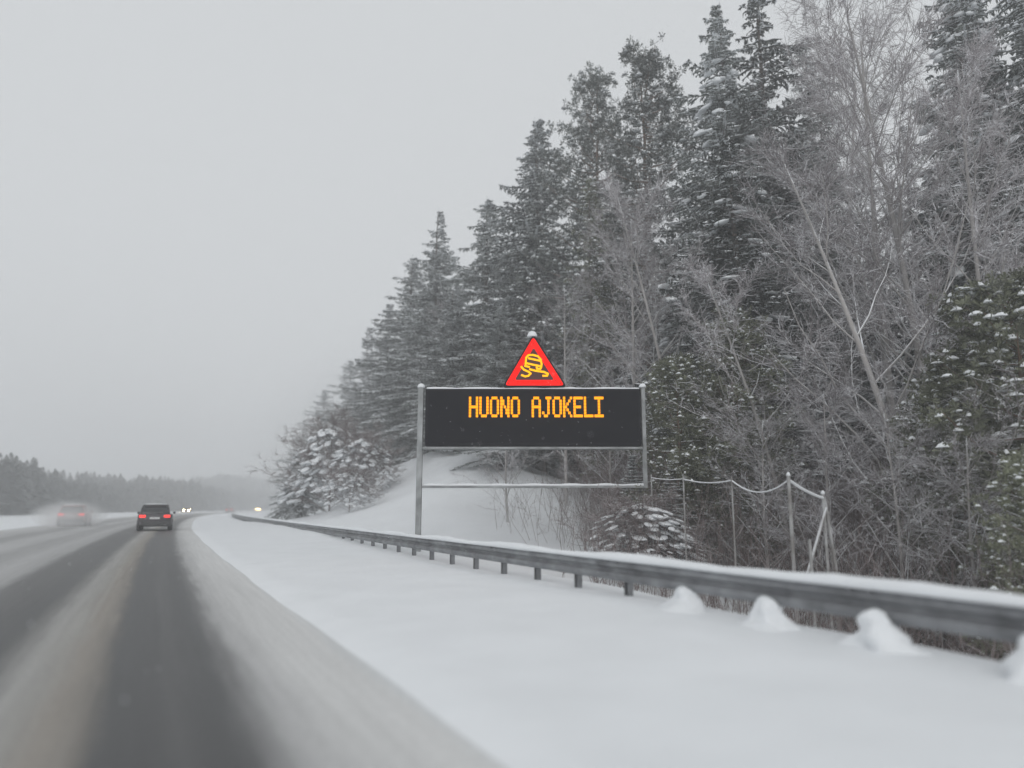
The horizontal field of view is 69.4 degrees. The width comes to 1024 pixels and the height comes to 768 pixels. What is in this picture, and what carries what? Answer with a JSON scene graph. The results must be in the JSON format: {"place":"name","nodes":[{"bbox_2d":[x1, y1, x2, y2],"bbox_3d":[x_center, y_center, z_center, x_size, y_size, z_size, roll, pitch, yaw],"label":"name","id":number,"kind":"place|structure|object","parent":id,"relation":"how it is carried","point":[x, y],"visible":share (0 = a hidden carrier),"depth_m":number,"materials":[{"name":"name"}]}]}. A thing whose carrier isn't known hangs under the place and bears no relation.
{"place":"outdoors","nodes":[
{"label":"outdoors","id":0,"kind":"place"},
{"bbox_2d":[0,511,505,767],"bbox_3d":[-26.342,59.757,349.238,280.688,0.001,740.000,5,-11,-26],"label":"road","id":1,"kind":"structure","parent":0,"point":[248,673],"depth_m":5.86,"materials":[{"name":"grey asphalt"}]},
{"bbox_2d":[57,504,92,525],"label":"car","id":2,"kind":"object","parent":1,"relation":"on","point":[76,513],"visible":0.99,"depth_m":52.93,"materials":[{"name":"grey paint"}]},
{"bbox_2d":[136,504,175,530],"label":"car","id":3,"kind":"object","parent":1,"relation":"on","point":[150,515],"visible":1,"depth_m":42.24,"materials":[{"name":"paint"}]},
{"bbox_2d":[183,507,192,511],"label":"car","id":4,"kind":"object","parent":1,"relation":"on","point":[188,509],"visible":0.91,"depth_m":203.73,"materials":[{"name":"grey paint"}]},
{"bbox_2d":[225,507,234,512],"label":"car","id":5,"kind":"object","parent":1,"relation":"on","point":[230,509],"visible":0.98,"depth_m":196.57,"materials":[{"name":"grey paint"}]},
{"bbox_2d":[1,2,1021,726],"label":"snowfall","id":6,"kind":"object","parent":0,"point":[451,318],"visible":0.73,"depth_m":12.41,"materials":[{"name":"white"}]},
{"bbox_2d":[0,0,1022,482],"label":"sky","id":7,"kind":"structure","parent":0,"point":[419,119],"materials":[{"name":"grey"}]},
{"bbox_2d":[0,450,1023,767],"bbox_3d":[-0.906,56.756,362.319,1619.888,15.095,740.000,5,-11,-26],"label":"ground","id":8,"kind":"structure","parent":0,"point":[566,674],"depth_m":5.99,"materials":[{"name":"white snow"}]},
{"bbox_2d":[0,452,275,515],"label":"roadside wood","id":9,"kind":"object","parent":8,"relation":"on","point":[42,492],"visible":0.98,"depth_m":181.69,"materials":[{"name":"grey plant"}]},
{"bbox_2d":[175,472,284,505],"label":"distant wood","id":10,"kind":"object","parent":8,"relation":"on","point":[234,482],"visible":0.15,"depth_m":395.84,"materials":[{"name":"grey plant"}]},
{"bbox_2d":[264,471,298,518],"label":"spruce tree","id":11,"kind":"object","parent":8,"relation":"on","point":[281,487],"visible":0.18,"depth_m":52.97,"materials":[{"name":"green plant"}]},
{"bbox_2d":[266,420,316,514],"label":"spruce tree","id":12,"kind":"object","parent":8,"relation":"on","point":[301,433],"visible":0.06,"depth_m":103.65,"materials":[{"name":"green plant"}]},
{"bbox_2d":[267,447,333,519],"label":"spruce tree","id":13,"kind":"object","parent":8,"relation":"on","point":[305,506],"visible":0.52,"depth_m":46.17,"materials":[{"name":"green plant"}]},
{"bbox_2d":[267,390,337,513],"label":"spruce tree","id":14,"kind":"object","parent":8,"relation":"on","point":[323,403],"visible":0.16,"depth_m":97.07,"materials":[{"name":"green plant"}]},
{"bbox_2d":[244,395,391,511],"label":"snowy bush","id":15,"kind":"object","parent":8,"relation":"on","point":[322,433],"visible":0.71,"depth_m":43.38,"materials":[{"name":"white snow"}]},
{"bbox_2d":[302,358,360,506],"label":"spruce tree","id":16,"kind":"object","parent":8,"relation":"on","point":[350,380],"visible":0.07,"depth_m":88.64,"materials":[{"name":"green plant"}]},
{"bbox_2d":[315,327,380,501],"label":"spruce tree","id":17,"kind":"object","parent":8,"relation":"on","point":[363,378],"visible":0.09,"depth_m":80.86,"materials":[{"name":"green plant"}]},
{"bbox_2d":[309,459,391,512],"bbox_3d":[-7.798,5.093,36.615,4.551,2.856,3.716,6,-11,-31],"label":"snowy bush","id":18,"kind":"object","parent":8,"relation":"on","point":[353,475],"visible":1,"depth_m":36.42,"materials":[{"name":"white plant"}]},
{"bbox_2d":[307,418,416,504],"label":"snowy bush","id":19,"kind":"object","parent":8,"relation":"on","point":[372,445],"visible":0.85,"depth_m":41.54,"materials":[{"name":"white plant"}]},
{"bbox_2d":[317,304,407,492],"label":"spruce tree","id":20,"kind":"object","parent":8,"relation":"on","point":[378,383],"visible":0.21,"depth_m":72.03,"materials":[{"name":"green plant"}]},
{"bbox_2d":[340,254,434,475],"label":"spruce tree","id":21,"kind":"object","parent":8,"relation":"on","point":[413,265],"visible":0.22,"depth_m":64.75,"materials":[{"name":"green plant"}]},
{"bbox_2d":[361,207,471,465],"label":"spruce tree","id":22,"kind":"object","parent":8,"relation":"on","point":[435,268],"visible":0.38,"depth_m":57.74,"materials":[{"name":"green plant"}]},
{"bbox_2d":[385,286,494,452],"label":"spruce tree","id":23,"kind":"object","parent":8,"relation":"on","point":[448,376],"visible":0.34,"depth_m":47.47,"materials":[{"name":"green plant"}]},
{"bbox_2d":[402,199,545,431],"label":"spruce tree","id":24,"kind":"object","parent":8,"relation":"on","point":[469,280],"visible":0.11,"depth_m":53.77,"materials":[{"name":"green plant"}]},
{"bbox_2d":[446,450,555,521],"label":"birch tree","id":25,"kind":"object","parent":8,"relation":"on","point":[507,475],"visible":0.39,"depth_m":27.71,"materials":[{"name":"grey plant"}]},
{"bbox_2d":[444,306,563,470],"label":"spruce tree","id":26,"kind":"object","parent":8,"relation":"on","point":[504,363],"visible":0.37,"depth_m":38.09,"materials":[{"name":"green plant"}]},
{"bbox_2d":[437,117,624,479],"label":"spruce tree","id":27,"kind":"object","parent":8,"relation":"on","point":[522,224],"visible":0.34,"depth_m":45.90,"materials":[{"name":"green plant"}]},
{"bbox_2d":[415,383,647,551],"bbox_3d":[0.548,2.712,19.967,6.318,5.538,0.358,0,-10,0],"label":"message sign","id":28,"kind":"object","parent":8,"relation":"on","point":[514,418],"visible":0.98,"depth_m":20.09,"materials":[{"name":"black metal"}]},
{"bbox_2d":[504,331,564,387],"bbox_3d":[0.619,-0.568,20.454,1.689,1.848,0.218,0,-10,0],"label":"warning sign","id":29,"kind":"object","parent":28,"relation":"attached to","point":[534,367],"visible":0.99,"depth_m":20.33,"materials":[{"name":"red metal"}]},
{"bbox_2d":[494,265,631,505],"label":"birch tree","id":30,"kind":"object","parent":8,"relation":"on","point":[565,369],"visible":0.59,"depth_m":31.73,"materials":[{"name":"grey plant"}]},
{"bbox_2d":[506,61,679,492],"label":"pine tree","id":31,"kind":"object","parent":8,"relation":"on","point":[595,82],"visible":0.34,"depth_m":40.85,"materials":[{"name":"green plant"}]},
{"bbox_2d":[557,175,640,504],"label":"spruce tree","id":32,"kind":"object","parent":8,"relation":"on","point":[597,290],"visible":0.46,"depth_m":34.93,"materials":[{"name":"green plant"}]},
{"bbox_2d":[541,381,661,537],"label":"birch tree","id":33,"kind":"object","parent":8,"relation":"on","point":[599,461],"visible":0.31,"depth_m":23.70,"materials":[{"name":"grey plant"}]},
{"bbox_2d":[539,186,701,494],"bbox_3d":[4.257,-1.151,29.242,6.472,14.298,7.560,7,-12,-37],"label":"birch tree","id":34,"kind":"object","parent":8,"relation":"on","point":[641,333],"visible":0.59,"depth_m":28.91,"materials":[{"name":"grey plant"}]},
{"bbox_2d":[231,512,1023,642],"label":"guardrail","id":35,"kind":"object","parent":8,"relation":"on","point":[992,615],"visible":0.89,"depth_m":7.67,"materials":[{"name":"metal"}]},
{"bbox_2d":[604,455,651,553],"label":"spruce tree","id":36,"kind":"object","parent":8,"relation":"on","point":[634,480],"visible":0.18,"depth_m":21.76,"materials":[{"name":"green plant"}]},
{"bbox_2d":[550,482,715,560],"bbox_3d":[3.035,3.702,18.542,3.968,2.637,4.859,-4,-10,25],"label":"snowy bush","id":37,"kind":"object","parent":8,"relation":"on","point":[624,510],"visible":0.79,"depth_m":18.21,"materials":[{"name":"white plant"}]},
{"bbox_2d":[567,139,733,442],"bbox_3d":[5.933,-1.652,28.094,8.080,15.714,7.120,-8,-12,39],"label":"birch tree","id":38,"kind":"object","parent":8,"relation":"on","point":[616,202],"visible":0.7,"depth_m":28.82,"materials":[{"name":"grey plant"}]},
{"bbox_2d":[561,32,744,488],"bbox_3d":[7.268,-5.797,37.173,9.768,25.396,9.799,0,-10,-1],"label":"pine tree","id":39,"kind":"object","parent":8,"relation":"on","point":[668,131],"visible":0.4,"depth_m":37.70,"materials":[{"name":"green plant"}]},
{"bbox_2d":[323,85,985,509],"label":"forest","id":40,"kind":"object","parent":8,"relation":"on","point":[825,415],"visible":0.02,"depth_m":30.50,"materials":[{"name":"grey plant"}]},
{"bbox_2d":[645,461,706,561],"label":"spruce tree","id":41,"kind":"object","parent":8,"relation":"on","point":[680,505],"visible":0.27,"depth_m":19.61,"materials":[{"name":"green plant"}]},
{"bbox_2d":[656,586,705,614],"bbox_3d":[1.929,2.539,8.680,0.670,0.330,1.083,5,-11,-26],"label":"snow heap","id":42,"kind":"object","parent":8,"relation":"on","point":[684,599],"visible":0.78,"depth_m":8.62,"materials":[{"name":"white snow"}]},
{"bbox_2d":[621,351,751,556],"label":"pine tree","id":43,"kind":"object","parent":8,"relation":"on","point":[670,372],"visible":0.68,"depth_m":20.76,"materials":[{"name":"green plant"}]},
{"bbox_2d":[382,409,1023,661],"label":"undergrowth","id":44,"kind":"object","parent":8,"relation":"on","point":[865,562],"visible":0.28,"depth_m":18.37,"materials":[{"name":"plant"}]},
{"bbox_2d":[614,1,847,488],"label":"spruce tree","id":45,"kind":"object","parent":8,"relation":"on","point":[718,54],"visible":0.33,"depth_m":32.40,"materials":[{"name":"green plant"}]},
{"bbox_2d":[659,305,809,567],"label":"pine tree","id":46,"kind":"object","parent":8,"relation":"on","point":[741,336],"visible":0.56,"depth_m":20.51,"materials":[{"name":"green plant"}]},
{"bbox_2d":[641,381,847,568],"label":"birch tree","id":47,"kind":"object","parent":8,"relation":"on","point":[770,426],"visible":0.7,"depth_m":18.34,"materials":[{"name":"grey plant"}]},
{"bbox_2d":[650,472,838,630],"bbox_3d":[4.646,4.238,16.028,1.287,4.748,5.478,5,-11,-26],"label":"wire fence","id":48,"kind":"object","parent":8,"relation":"on","point":[825,516],"visible":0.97,"depth_m":14.25,"materials":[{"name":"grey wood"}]},
{"bbox_2d":[632,137,872,534],"bbox_3d":[7.812,-1.509,25.463,7.851,15.158,8.408,-2,-10,11],"label":"spruce tree","id":49,"kind":"object","parent":8,"relation":"on","point":[726,172],"visible":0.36,"depth_m":25.53,"materials":[{"name":"green plant"}]},
{"bbox_2d":[737,596,801,631],"bbox_3d":[2.579,2.345,7.520,0.775,0.360,0.960,0,-10,0],"label":"snow heap","id":50,"kind":"object","parent":8,"relation":"on","point":[766,614],"visible":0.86,"depth_m":7.44,"materials":[{"name":"white snow"}]},
{"bbox_2d":[661,226,890,571],"bbox_3d":[6.918,0.785,19.958,6.469,10.072,5.700,-6,-11,33],"label":"birch tree","id":51,"kind":"object","parent":8,"relation":"on","point":[726,332],"visible":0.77,"depth_m":20.20,"materials":[{"name":"grey plant"}]},
{"bbox_2d":[693,0,905,501],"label":"spruce tree","id":52,"kind":"object","parent":8,"relation":"on","point":[754,61],"visible":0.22,"depth_m":33.50,"materials":[{"name":"green plant"}]},
{"bbox_2d":[763,37,902,480],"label":"spruce tree","id":53,"kind":"object","parent":8,"relation":"on","point":[793,102],"visible":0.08,"depth_m":45.12,"materials":[{"name":"green plant"}]},
{"bbox_2d":[737,335,944,631],"bbox_3d":[7.398,2.600,17.562,4.008,7.426,5.463,-2,-10,13],"label":"birch tree","id":54,"kind":"object","parent":8,"relation":"on","point":[832,393],"visible":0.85,"depth_m":16.84,"materials":[{"name":"grey plant"}]},
{"bbox_2d":[698,58,1023,648],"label":"birch tree","id":55,"kind":"object","parent":8,"relation":"on","point":[853,326],"visible":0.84,"depth_m":19.18,"materials":[{"name":"grey plant"}]},
{"bbox_2d":[770,18,969,517],"bbox_3d":[13.992,-5.240,29.925,7.265,22.109,8.693,9,-13,-44],"label":"birch tree","id":56,"kind":"object","parent":8,"relation":"on","point":[852,133],"visible":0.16,"depth_m":30.50,"materials":[{"name":"grey plant"}]},
{"bbox_2d":[722,0,1023,519],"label":"birch tree","id":57,"kind":"object","parent":8,"relation":"on","point":[888,381],"visible":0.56,"depth_m":25.58,"materials":[{"name":"grey plant"}]},
{"bbox_2d":[835,608,930,654],"bbox_3d":[3.252,2.129,6.353,0.846,0.380,0.863,-1,-10,8],"label":"snow heap","id":58,"kind":"object","parent":8,"relation":"on","point":[879,631],"visible":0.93,"depth_m":6.23,"materials":[{"name":"white snow"}]},
{"bbox_2d":[765,0,1020,564],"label":"birch tree","id":59,"kind":"object","parent":8,"relation":"on","point":[820,66],"visible":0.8,"depth_m":23.66,"materials":[{"name":"grey plant"}]},
{"bbox_2d":[795,353,1023,653],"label":"birch tree","id":60,"kind":"object","parent":8,"relation":"on","point":[894,498],"visible":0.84,"depth_m":15.34,"materials":[{"name":"grey plant"}]},
{"bbox_2d":[825,380,1022,656],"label":"birch tree","id":61,"kind":"object","parent":8,"relation":"on","point":[968,496],"visible":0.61,"depth_m":14.39,"materials":[{"name":"grey plant"}]},
{"bbox_2d":[859,196,1007,491],"bbox_3d":[15.532,-0.949,26.624,5.513,12.471,5.904,5,-11,-26],"label":"spruce tree","id":62,"kind":"object","parent":8,"relation":"on","point":[899,383],"visible":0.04,"depth_m":27.07,"materials":[{"name":"green plant"}]},
{"bbox_2d":[859,266,1023,657],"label":"pine tree","id":63,"kind":"object","parent":8,"relation":"on","point":[992,318],"visible":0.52,"depth_m":15.61,"materials":[{"name":"green plant"}]},
{"bbox_2d":[859,16,1023,520],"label":"birch tree","id":64,"kind":"object","parent":8,"relation":"on","point":[974,57],"visible":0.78,"depth_m":20.58,"materials":[{"name":"grey plant"}]},
{"bbox_2d":[867,0,1023,518],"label":"spruce tree","id":65,"kind":"object","parent":8,"relation":"on","point":[957,33],"visible":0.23,"depth_m":26.55,"materials":[{"name":"green plant"}]},
{"bbox_2d":[875,345,1023,655],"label":"pine tree","id":66,"kind":"object","parent":8,"relation":"on","point":[935,372],"visible":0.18,"depth_m":16.71,"materials":[{"name":"green plant"}]},
{"bbox_2d":[905,0,1023,509],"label":"spruce tree","id":67,"kind":"object","parent":8,"relation":"on","point":[1015,73],"visible":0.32,"depth_m":24.81,"materials":[{"name":"green plant"}]},
{"bbox_2d":[954,447,1023,660],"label":"pine tree","id":68,"kind":"object","parent":8,"relation":"on","point":[1016,464],"visible":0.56,"depth_m":12.60,"materials":[{"name":"green plant"}]},
{"bbox_2d":[1002,634,1023,685],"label":"snow heap","id":69,"kind":"object","parent":8,"relation":"on","point":[1013,664],"visible":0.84,"depth_m":5.21,"materials":[{"name":"white snow"}]}
]}

